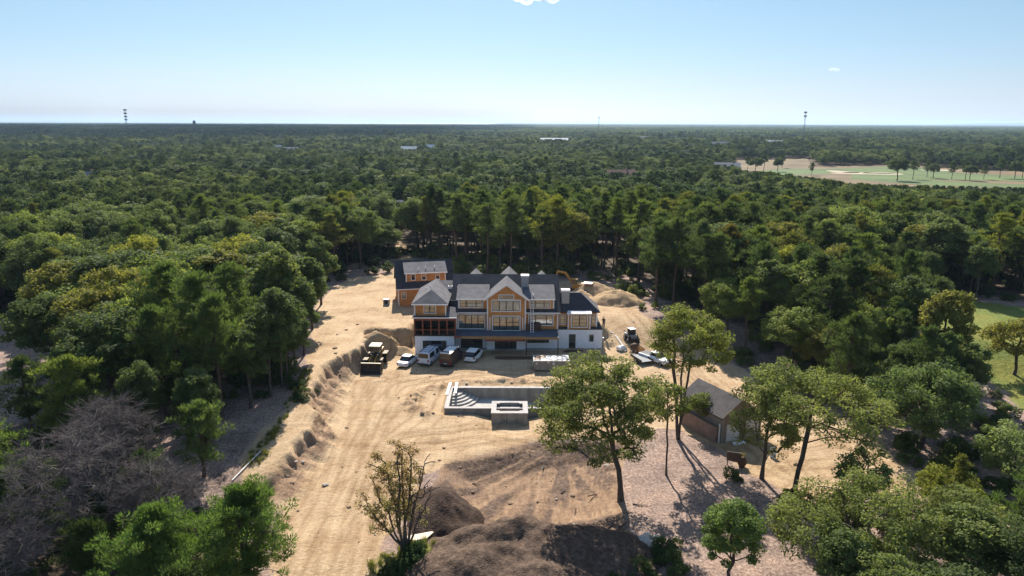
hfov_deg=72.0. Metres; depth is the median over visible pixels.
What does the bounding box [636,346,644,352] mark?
cable reel
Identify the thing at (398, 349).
sand heap
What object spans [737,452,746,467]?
clay pot
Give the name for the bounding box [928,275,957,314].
pine tree
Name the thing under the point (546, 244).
oak tree
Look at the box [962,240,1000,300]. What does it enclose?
oak tree
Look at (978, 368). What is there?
oak tree
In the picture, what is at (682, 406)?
thin tree
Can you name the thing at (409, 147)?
woodland house
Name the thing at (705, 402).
thin tree
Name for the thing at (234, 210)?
pine tree
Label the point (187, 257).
oak tree
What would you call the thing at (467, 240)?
pine tree
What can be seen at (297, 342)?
oak tree
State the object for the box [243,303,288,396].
oak tree
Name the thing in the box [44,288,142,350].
oak tree
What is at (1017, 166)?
oak tree
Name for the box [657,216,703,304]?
pine tree
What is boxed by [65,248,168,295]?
oak tree
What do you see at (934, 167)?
oak tree
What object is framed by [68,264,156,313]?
oak tree
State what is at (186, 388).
oak tree
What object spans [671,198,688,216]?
pine tree
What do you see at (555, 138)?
woodland house
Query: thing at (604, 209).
pine tree
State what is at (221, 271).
pine tree
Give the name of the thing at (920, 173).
golf fairway
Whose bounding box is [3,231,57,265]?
oak tree
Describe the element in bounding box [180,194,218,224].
pine tree
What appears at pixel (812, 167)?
pine tree
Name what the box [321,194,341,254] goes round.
pine tree
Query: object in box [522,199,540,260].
pine tree
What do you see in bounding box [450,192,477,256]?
pine tree
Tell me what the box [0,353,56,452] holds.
pine tree
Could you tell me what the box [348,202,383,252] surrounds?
oak tree
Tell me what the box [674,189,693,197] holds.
pine tree
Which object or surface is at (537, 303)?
window
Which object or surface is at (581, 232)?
oak tree
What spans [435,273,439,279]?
window
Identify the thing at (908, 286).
oak tree
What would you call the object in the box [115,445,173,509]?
pine tree
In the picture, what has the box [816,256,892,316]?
pine tree
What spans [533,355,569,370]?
dumpster
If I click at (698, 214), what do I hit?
pine tree
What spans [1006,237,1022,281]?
oak tree
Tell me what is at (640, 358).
trailer
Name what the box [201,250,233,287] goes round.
oak tree
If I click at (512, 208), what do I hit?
pine tree
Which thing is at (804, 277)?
oak tree
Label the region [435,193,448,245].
oak tree
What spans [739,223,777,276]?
pine tree
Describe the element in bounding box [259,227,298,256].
oak tree
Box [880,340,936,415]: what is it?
oak tree
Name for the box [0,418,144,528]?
dead tree
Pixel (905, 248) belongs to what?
oak tree
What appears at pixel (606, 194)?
pine tree
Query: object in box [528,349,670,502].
oak tree
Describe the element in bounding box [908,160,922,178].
pine tree
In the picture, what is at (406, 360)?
sedan
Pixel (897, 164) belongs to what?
oak tree
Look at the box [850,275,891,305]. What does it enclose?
oak tree
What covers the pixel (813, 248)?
pine tree
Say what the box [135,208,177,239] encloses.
oak tree
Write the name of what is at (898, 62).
sky
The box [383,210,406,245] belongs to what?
oak tree
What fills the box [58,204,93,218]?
oak tree
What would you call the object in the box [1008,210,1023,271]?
pine tree
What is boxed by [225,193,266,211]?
pine tree
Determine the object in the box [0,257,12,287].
oak tree
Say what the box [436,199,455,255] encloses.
pine tree
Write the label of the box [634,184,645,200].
pine tree
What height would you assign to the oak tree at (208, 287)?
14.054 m
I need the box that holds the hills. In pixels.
[938,123,1023,124]
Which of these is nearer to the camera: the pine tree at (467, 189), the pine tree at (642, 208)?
the pine tree at (642, 208)
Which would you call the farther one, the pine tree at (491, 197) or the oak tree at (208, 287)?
the pine tree at (491, 197)
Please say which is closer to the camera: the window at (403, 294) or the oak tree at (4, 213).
the window at (403, 294)
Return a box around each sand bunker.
[827,170,859,172]
[835,172,903,174]
[866,172,900,173]
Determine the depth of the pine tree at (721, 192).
207.70 m
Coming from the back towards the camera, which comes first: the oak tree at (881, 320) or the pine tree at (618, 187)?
the pine tree at (618, 187)
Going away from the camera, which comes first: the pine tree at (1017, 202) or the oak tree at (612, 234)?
the pine tree at (1017, 202)
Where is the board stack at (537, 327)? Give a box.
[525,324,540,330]
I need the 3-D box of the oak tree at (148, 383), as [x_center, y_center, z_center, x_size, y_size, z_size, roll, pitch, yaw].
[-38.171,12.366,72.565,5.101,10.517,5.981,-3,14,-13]
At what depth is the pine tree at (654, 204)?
162.41 m
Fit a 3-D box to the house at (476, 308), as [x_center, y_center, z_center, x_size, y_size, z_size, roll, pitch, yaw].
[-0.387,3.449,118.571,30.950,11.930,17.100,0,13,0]
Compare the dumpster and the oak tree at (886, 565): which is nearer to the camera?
the oak tree at (886, 565)
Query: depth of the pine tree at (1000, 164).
478.83 m
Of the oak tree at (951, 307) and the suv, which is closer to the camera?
the oak tree at (951, 307)
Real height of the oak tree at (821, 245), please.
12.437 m
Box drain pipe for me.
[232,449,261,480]
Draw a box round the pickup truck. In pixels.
[638,350,669,365]
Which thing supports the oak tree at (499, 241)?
on the ground at (374, 413)
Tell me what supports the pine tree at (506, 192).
on the ground at (374, 413)
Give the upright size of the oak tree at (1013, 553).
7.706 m
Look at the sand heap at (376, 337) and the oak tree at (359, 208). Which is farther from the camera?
the oak tree at (359, 208)
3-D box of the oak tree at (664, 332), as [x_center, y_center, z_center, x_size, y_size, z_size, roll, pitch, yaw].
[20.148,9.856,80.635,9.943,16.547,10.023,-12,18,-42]
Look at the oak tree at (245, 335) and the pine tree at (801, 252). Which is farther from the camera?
the pine tree at (801, 252)
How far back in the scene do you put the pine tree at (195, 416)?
68.39 m
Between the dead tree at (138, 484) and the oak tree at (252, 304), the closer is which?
the dead tree at (138, 484)
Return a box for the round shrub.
[914,461,984,504]
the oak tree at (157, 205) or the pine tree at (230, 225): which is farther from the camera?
the oak tree at (157, 205)
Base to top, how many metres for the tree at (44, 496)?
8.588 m
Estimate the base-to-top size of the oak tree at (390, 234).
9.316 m
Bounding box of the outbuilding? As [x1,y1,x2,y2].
[678,378,760,443]
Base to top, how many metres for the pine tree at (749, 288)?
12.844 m
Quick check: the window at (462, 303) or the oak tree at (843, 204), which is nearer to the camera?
the window at (462, 303)
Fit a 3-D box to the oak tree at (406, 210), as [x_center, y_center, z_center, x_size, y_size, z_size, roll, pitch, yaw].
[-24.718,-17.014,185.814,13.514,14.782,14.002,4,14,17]
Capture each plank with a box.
[445,382,451,394]
[454,382,457,393]
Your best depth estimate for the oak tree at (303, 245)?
145.03 m
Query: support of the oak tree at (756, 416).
on the ground at (374, 413)
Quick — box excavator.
[556,270,582,290]
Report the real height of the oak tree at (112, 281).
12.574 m
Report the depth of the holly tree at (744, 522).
55.39 m
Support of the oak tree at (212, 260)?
on the ground at (374, 413)
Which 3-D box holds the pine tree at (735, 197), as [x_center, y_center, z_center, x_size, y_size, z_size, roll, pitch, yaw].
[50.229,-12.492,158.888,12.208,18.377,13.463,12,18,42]
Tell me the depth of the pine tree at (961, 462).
62.51 m
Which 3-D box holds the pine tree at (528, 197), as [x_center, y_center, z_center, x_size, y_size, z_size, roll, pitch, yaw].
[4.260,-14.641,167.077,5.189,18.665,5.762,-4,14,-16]
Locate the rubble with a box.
[256,321,906,571]
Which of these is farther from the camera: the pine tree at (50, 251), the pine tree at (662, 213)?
the pine tree at (662, 213)
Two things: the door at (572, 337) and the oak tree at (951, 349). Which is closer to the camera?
the oak tree at (951, 349)
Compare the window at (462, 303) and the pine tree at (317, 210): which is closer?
the window at (462, 303)
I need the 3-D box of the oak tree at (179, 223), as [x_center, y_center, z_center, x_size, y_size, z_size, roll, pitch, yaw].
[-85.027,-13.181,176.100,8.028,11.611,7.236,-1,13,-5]
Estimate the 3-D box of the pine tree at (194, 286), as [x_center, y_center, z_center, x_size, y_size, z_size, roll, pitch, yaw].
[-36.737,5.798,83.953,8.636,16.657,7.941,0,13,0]
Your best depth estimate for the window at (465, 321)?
114.51 m
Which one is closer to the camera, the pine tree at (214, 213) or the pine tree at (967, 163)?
the pine tree at (214, 213)
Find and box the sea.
[0,121,498,123]
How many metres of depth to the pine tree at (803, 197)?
208.21 m
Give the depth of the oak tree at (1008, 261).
148.19 m
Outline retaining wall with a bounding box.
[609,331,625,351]
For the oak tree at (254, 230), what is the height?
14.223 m
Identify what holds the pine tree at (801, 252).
on the ground at (374, 413)
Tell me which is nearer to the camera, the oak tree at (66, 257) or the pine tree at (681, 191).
the oak tree at (66, 257)
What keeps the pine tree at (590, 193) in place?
on the ground at (374, 413)
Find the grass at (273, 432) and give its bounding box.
[243,367,441,575]
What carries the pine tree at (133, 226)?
on the ground at (374, 413)
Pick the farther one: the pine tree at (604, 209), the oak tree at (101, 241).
the pine tree at (604, 209)
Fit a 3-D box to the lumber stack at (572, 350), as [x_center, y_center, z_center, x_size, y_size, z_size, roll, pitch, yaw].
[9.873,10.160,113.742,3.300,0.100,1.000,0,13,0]
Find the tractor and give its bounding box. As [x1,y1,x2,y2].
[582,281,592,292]
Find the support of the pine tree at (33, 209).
on the ground at (374, 413)
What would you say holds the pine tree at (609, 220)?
on the ground at (374, 413)
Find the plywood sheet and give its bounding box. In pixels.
[397,531,432,544]
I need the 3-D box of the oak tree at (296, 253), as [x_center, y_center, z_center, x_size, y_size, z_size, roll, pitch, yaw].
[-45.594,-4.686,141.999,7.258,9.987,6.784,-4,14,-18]
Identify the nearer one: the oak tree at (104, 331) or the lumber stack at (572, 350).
the oak tree at (104, 331)
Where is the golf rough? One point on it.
(798, 164)
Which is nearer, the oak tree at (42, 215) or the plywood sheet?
the plywood sheet
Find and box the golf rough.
[736,158,1023,190]
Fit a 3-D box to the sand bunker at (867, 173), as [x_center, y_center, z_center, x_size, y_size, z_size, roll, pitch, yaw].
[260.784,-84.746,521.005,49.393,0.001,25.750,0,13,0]
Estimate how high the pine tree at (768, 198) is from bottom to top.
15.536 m
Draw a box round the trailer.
[630,353,652,362]
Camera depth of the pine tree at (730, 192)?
206.65 m
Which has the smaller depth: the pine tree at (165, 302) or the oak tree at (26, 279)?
the pine tree at (165, 302)
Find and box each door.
[495,341,516,348]
[568,334,575,347]
[726,422,740,441]
[746,420,758,436]
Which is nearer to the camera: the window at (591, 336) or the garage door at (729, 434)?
the garage door at (729, 434)
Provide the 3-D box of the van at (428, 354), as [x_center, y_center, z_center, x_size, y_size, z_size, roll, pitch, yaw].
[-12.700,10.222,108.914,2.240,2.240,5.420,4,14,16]
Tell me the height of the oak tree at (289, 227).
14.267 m
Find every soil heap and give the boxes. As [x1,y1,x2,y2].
[405,514,661,575]
[406,486,484,536]
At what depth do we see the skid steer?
115.58 m
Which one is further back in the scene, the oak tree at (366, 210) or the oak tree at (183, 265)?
the oak tree at (366, 210)
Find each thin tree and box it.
[647,381,693,475]
[688,392,711,416]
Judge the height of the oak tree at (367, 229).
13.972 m
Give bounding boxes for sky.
[0,0,1023,124]
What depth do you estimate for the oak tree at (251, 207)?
173.09 m
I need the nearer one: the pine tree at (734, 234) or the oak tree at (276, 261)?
the oak tree at (276, 261)
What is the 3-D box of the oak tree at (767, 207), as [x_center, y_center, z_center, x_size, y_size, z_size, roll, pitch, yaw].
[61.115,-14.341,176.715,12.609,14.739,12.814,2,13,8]
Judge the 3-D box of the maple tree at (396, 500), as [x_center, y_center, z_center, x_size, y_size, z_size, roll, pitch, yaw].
[-9.644,17.772,59.425,6.628,10.460,4.701,6,14,22]
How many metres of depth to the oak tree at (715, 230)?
132.46 m
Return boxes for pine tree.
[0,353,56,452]
[0,415,55,506]
[24,202,41,215]
[26,353,115,455]
[36,247,63,264]
[45,515,131,575]
[82,495,212,575]
[98,196,117,207]
[103,217,153,249]
[110,303,192,421]
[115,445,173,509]
[124,259,190,377]
[126,297,194,396]
[154,557,209,575]
[164,398,235,478]
[166,269,236,371]
[171,292,253,417]
[176,473,299,575]
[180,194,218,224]
[188,263,211,271]
[202,215,266,246]
[202,260,256,324]
[208,209,222,221]
[216,196,231,202]
[218,202,248,219]
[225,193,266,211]
[265,199,287,215]
[268,196,283,209]
[282,201,304,215]
[283,190,294,197]
[293,203,339,239]
[317,213,352,275]
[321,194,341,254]
[324,187,333,196]
[334,190,360,252]
[339,200,355,266]
[344,187,363,201]
[353,196,389,244]
[371,214,383,254]
[417,182,441,247]
[417,195,438,255]
[429,187,447,246]
[436,193,453,255]
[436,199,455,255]
[439,192,472,267]
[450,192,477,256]
[454,182,477,194]
[458,197,476,262]
[459,186,471,194]
[467,189,494,264]
[467,230,468,250]
[468,192,477,253]
[470,202,505,273]
[476,194,499,251]
[489,190,501,246]
[492,188,525,264]
[492,195,530,267]
[508,186,527,259]
[516,185,526,198]
[519,185,550,255]
[519,187,538,260]
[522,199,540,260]
[525,195,588,265]
[528,206,554,270]
[537,182,553,190]
[544,185,574,245]
[558,198,584,266]
[569,192,590,259]
[570,201,589,262]
[573,190,594,255]
[583,200,595,261]
[586,190,596,198]
[587,185,602,198]
[587,203,606,271]
[592,190,616,267]
[595,196,611,267]
[598,198,625,272]
[602,196,630,271]
[607,186,616,197]
[610,192,631,258]
[612,185,629,195]
[612,198,658,281]
[621,189,637,259]
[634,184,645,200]
[637,216,684,301]
[641,195,656,216]
[641,206,657,271]
[642,187,659,201]
[642,197,675,225]
[642,209,674,281]
[643,203,661,263]
[649,193,659,200]
[657,191,680,211]
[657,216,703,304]
[666,190,697,215]
[668,205,685,218]
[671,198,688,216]
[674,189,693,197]
[675,215,718,300]
[677,195,710,275]
[679,223,762,270]
[684,210,694,277]
[685,232,722,318]
[687,210,707,283]
[689,201,724,279]
[691,245,749,311]
[694,231,741,319]
[707,188,729,202]
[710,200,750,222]
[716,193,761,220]
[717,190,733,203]
[717,223,750,301]
[720,276,774,346]
[726,212,762,284]
[729,201,769,279]
[736,238,790,325]
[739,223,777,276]
[744,156,750,169]
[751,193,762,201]
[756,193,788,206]
[761,154,768,170]
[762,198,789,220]
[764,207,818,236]
[774,231,814,250]
[779,189,796,200]
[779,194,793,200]
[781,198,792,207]
[787,242,818,266]
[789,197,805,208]
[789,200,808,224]
[796,273,867,373]
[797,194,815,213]
[797,215,820,247]
[799,252,845,309]
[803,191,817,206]
[803,240,819,259]
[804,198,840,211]
[808,163,814,175]
[810,220,846,252]
[812,311,886,407]
[815,189,832,202]
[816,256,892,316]
[823,231,861,250]
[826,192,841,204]
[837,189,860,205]
[843,231,888,269]
[843,245,871,266]
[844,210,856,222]
[847,263,906,317]
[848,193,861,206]
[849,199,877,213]
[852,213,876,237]
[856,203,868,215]
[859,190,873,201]
[861,224,883,254]
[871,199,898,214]
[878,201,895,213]
[879,256,913,283]
[880,307,923,346]
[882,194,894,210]
[882,230,931,267]
[883,295,914,354]
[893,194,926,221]
[893,249,938,339]
[894,258,930,285]
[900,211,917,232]
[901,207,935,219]
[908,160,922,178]
[910,323,954,409]
[923,161,932,174]
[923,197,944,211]
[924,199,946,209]
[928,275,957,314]
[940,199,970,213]
[941,452,974,489]
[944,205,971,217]
[947,161,960,178]
[958,234,987,293]
[959,161,972,179]
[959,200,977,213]
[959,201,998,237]
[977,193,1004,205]
[978,212,1020,287]
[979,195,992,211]
[980,164,989,178]
[982,466,1023,528]
[985,203,1023,269]
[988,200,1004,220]
[994,158,1008,177]
[996,200,1023,266]
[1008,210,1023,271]
[1012,235,1023,292]
[1014,217,1023,277]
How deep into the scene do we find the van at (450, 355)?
106.61 m
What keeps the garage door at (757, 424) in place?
in the outbuilding
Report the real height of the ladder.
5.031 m
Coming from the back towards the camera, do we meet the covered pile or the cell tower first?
the cell tower
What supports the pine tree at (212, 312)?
on the ground at (374, 413)
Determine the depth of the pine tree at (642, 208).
147.48 m
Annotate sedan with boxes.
[396,354,417,366]
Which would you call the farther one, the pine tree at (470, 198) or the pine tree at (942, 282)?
the pine tree at (470, 198)
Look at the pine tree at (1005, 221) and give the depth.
141.96 m
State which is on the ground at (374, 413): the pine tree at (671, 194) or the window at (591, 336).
the pine tree at (671, 194)
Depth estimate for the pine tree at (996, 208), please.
178.39 m
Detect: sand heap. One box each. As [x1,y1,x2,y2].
[363,331,389,352]
[392,339,414,355]
[570,281,643,307]
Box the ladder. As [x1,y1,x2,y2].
[530,300,533,332]
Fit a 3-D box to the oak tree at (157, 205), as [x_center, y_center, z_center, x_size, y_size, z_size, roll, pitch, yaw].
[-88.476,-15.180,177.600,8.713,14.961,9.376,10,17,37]
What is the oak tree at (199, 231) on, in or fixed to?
on the ground at (374, 413)
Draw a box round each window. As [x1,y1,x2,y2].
[401,292,406,298]
[411,274,415,280]
[422,340,446,350]
[423,305,435,313]
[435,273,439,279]
[458,314,484,328]
[459,300,482,307]
[461,339,482,347]
[491,300,520,311]
[492,316,520,330]
[499,295,513,299]
[527,339,548,342]
[528,314,553,325]
[529,300,549,307]
[559,315,565,324]
[571,314,587,327]
[589,334,593,341]
[591,315,595,324]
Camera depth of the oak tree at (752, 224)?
140.86 m
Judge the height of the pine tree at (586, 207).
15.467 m
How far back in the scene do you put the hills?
20025.98 m
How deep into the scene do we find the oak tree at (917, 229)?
146.23 m
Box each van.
[417,345,440,364]
[439,345,462,366]
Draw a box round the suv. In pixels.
[464,348,482,361]
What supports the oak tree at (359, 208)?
on the ground at (374, 413)
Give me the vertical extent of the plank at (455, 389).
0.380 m
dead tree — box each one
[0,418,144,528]
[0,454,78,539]
[0,492,71,575]
[46,380,170,495]
[91,448,214,525]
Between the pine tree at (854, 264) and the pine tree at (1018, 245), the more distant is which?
the pine tree at (1018, 245)
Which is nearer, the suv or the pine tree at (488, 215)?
the suv
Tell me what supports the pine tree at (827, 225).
on the ground at (374, 413)
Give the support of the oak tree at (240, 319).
on the ground at (374, 413)
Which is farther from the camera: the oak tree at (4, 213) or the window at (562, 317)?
the oak tree at (4, 213)
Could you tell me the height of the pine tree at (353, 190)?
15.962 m
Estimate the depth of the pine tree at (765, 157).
535.02 m
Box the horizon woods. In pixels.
[0,123,1023,133]
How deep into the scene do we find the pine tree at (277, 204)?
169.37 m
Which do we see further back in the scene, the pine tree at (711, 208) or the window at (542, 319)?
the pine tree at (711, 208)
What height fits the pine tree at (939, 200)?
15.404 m
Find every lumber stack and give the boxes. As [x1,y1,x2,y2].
[494,356,532,358]
[563,350,582,351]
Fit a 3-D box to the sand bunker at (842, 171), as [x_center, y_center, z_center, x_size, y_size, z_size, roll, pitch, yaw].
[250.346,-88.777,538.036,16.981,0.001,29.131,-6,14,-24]
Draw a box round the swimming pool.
[444,386,571,424]
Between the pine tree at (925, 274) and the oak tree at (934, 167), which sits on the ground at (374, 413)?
the pine tree at (925, 274)
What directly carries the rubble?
on the ground at (374, 413)
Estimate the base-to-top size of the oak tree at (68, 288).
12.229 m
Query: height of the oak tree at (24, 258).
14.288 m
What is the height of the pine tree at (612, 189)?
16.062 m
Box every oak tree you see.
[0,210,38,220]
[0,215,42,243]
[0,235,9,270]
[0,238,62,291]
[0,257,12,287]
[0,293,81,384]
[2,209,42,241]
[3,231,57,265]
[14,231,85,272]
[14,259,96,306]
[15,259,98,316]
[19,280,37,289]
[26,242,106,274]
[28,214,88,239]
[35,289,71,347]
[36,208,71,222]
[39,301,178,416]
[43,233,79,246]
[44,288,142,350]
[45,255,88,262]
[55,232,88,242]
[56,276,115,296]
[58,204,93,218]
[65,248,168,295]
[68,210,144,237]
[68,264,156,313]
[70,279,119,310]
[75,236,90,245]
[77,200,116,213]
[85,211,127,240]
[85,344,149,406]
[87,232,123,249]
[97,216,129,241]
[98,242,114,254]
[102,234,157,259]
[103,210,135,218]
[103,285,178,350]
[106,205,141,215]
[107,228,182,254]
[110,359,168,450]
[113,253,196,286]
[119,203,149,214]
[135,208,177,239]
[145,198,178,230]
[153,244,178,255]
[162,212,188,237]
[163,271,242,363]
[168,368,224,442]
[169,245,236,265]
[174,215,239,244]
[178,235,221,251]
[185,222,221,245]
[188,244,212,251]
[191,248,249,280]
[194,196,229,218]
[199,209,225,221]
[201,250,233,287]
[207,233,262,256]
[208,316,271,395]
[222,322,269,408]
[229,273,250,326]
[237,200,271,220]
[238,212,257,221]
[238,223,264,237]
[238,239,280,259]
[239,250,325,290]
[240,299,266,361]
[241,268,285,303]
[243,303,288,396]
[245,211,284,231]
[251,248,303,303]
[253,236,283,248]
[255,287,303,386]
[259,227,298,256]
[260,216,303,251]
[270,211,296,219]
[274,309,306,379]
[279,195,337,210]
[283,275,319,354]
[285,212,305,223]
[291,243,302,258]
[292,217,336,247]
[292,219,318,247]
[293,307,311,375]
[294,233,312,259]
[297,199,338,216]
[297,256,329,329]
[300,234,340,304]
[324,205,346,266]
[336,213,374,261]
[338,209,383,268]
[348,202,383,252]
[350,200,375,249]
[360,221,402,258]
[367,193,398,246]
[381,219,399,249]
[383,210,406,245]
[390,196,437,247]
[399,214,424,247]
[407,225,425,247]
[412,214,444,243]
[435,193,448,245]
[441,202,499,254]
[472,197,506,252]
[477,221,522,265]
[515,227,538,263]
[528,214,571,268]
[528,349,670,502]
[535,210,601,261]
[597,231,608,250]
[608,231,630,239]
[621,233,643,275]
[637,218,698,292]
[645,302,735,439]
[650,261,684,297]
[683,221,755,259]
[698,276,759,340]
[728,356,814,479]
[738,366,906,493]
[739,222,774,235]
[742,201,776,217]
[749,157,763,170]
[750,259,792,332]
[760,306,834,365]
[764,221,813,240]
[764,464,960,571]
[769,236,806,250]
[771,244,795,264]
[772,259,833,330]
[773,158,783,171]
[780,250,815,264]
[783,267,802,329]
[791,321,843,372]
[804,205,832,223]
[809,228,836,252]
[812,219,847,232]
[813,524,876,575]
[817,203,838,217]
[818,201,855,220]
[819,242,849,311]
[822,206,900,245]
[826,257,852,281]
[830,445,894,503]
[834,224,861,247]
[838,302,893,381]
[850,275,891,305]
[851,550,925,575]
[862,357,988,448]
[876,241,892,255]
[877,210,907,252]
[878,274,937,335]
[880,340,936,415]
[886,157,910,180]
[888,239,929,261]
[897,224,948,258]
[908,219,957,279]
[912,211,956,224]
[912,561,990,575]
[916,501,1020,575]
[917,289,980,346]
[918,250,948,279]
[919,217,971,287]
[921,482,1013,560]
[928,164,940,177]
[935,330,965,368]
[941,234,1001,278]
[949,226,1006,273]
[956,239,1005,288]
[956,341,994,385]
[962,165,979,180]
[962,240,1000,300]
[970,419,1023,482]
[974,225,997,240]
[978,317,1023,374]
[991,239,1013,282]
[991,513,1023,575]
[1002,225,1023,280]
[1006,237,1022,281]
[1007,161,1023,178]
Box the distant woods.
[0,128,1023,237]
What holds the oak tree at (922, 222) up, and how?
on the ground at (374, 413)
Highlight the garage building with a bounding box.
[394,259,452,305]
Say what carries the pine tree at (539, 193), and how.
on the ground at (374, 413)
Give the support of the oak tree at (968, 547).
on the ground at (374, 413)
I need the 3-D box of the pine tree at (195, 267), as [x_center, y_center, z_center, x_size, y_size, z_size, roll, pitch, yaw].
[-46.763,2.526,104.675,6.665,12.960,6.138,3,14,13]
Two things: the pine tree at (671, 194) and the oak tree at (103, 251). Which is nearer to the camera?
the oak tree at (103, 251)
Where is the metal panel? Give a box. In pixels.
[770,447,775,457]
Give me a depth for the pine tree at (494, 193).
188.24 m
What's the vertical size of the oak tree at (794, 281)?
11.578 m
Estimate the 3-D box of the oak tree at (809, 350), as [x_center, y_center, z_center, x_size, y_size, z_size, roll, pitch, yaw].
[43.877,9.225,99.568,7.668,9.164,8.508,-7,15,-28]
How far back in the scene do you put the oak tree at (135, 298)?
84.44 m
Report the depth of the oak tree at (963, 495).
56.65 m
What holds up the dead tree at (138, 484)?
on the ground at (374, 413)
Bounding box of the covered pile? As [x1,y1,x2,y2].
[616,345,626,350]
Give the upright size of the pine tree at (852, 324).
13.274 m
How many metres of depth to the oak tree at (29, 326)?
84.41 m
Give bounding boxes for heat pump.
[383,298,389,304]
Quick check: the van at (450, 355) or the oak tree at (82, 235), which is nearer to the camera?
the van at (450, 355)
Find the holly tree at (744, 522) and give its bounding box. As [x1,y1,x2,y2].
[700,496,767,575]
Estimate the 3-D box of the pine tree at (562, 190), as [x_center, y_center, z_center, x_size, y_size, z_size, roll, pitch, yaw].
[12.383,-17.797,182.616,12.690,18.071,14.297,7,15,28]
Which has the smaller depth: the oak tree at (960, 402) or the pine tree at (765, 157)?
the oak tree at (960, 402)
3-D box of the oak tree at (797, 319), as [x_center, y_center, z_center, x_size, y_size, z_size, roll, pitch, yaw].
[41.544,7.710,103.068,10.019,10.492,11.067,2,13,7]
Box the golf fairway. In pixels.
[764,167,1023,180]
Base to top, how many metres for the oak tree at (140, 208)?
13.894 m
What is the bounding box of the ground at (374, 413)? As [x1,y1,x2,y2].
[0,123,1023,575]
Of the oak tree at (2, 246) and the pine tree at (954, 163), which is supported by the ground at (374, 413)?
the oak tree at (2, 246)
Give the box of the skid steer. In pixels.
[623,327,640,343]
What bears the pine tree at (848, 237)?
on the ground at (374, 413)
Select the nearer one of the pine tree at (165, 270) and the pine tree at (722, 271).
the pine tree at (165, 270)
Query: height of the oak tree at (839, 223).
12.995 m
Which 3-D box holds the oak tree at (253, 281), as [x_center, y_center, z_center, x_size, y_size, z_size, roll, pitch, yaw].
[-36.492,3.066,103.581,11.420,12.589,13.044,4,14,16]
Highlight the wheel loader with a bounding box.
[360,343,388,374]
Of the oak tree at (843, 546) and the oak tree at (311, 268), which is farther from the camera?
the oak tree at (311, 268)
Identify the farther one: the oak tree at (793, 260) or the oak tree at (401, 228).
the oak tree at (401, 228)
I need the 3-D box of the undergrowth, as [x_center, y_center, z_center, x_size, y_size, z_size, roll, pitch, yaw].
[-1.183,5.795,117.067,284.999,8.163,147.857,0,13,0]
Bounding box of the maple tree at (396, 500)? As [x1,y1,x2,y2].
[354,438,439,550]
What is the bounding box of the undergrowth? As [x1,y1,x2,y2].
[0,241,1023,575]
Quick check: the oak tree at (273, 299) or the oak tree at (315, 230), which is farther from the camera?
the oak tree at (315, 230)
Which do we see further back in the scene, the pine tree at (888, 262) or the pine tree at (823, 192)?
the pine tree at (823, 192)
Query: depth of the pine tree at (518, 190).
170.45 m
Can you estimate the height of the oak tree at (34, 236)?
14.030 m
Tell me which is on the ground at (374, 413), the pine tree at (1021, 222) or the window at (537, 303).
the pine tree at (1021, 222)
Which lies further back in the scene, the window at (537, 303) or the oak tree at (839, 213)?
the oak tree at (839, 213)
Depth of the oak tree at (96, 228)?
143.00 m
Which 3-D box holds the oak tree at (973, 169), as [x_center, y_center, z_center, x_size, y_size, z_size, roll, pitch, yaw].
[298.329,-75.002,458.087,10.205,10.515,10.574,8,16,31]
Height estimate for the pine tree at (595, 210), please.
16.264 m
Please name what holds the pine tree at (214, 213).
on the ground at (374, 413)
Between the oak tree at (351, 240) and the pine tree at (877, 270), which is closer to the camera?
the pine tree at (877, 270)
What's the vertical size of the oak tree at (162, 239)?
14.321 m
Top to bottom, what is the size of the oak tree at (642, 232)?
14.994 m
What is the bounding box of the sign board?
[727,451,741,464]
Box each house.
[401,146,417,148]
[411,266,603,355]
[540,138,568,139]
[605,168,635,174]
[714,161,740,167]
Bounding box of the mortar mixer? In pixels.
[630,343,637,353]
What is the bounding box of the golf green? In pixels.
[851,174,1023,188]
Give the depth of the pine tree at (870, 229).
145.76 m
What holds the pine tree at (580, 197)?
on the ground at (374, 413)
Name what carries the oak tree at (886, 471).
on the ground at (374, 413)
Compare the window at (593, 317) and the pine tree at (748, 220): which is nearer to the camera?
the window at (593, 317)
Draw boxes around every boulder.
[638,534,649,542]
[646,539,655,547]
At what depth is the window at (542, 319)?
114.46 m
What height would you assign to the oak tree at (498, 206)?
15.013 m

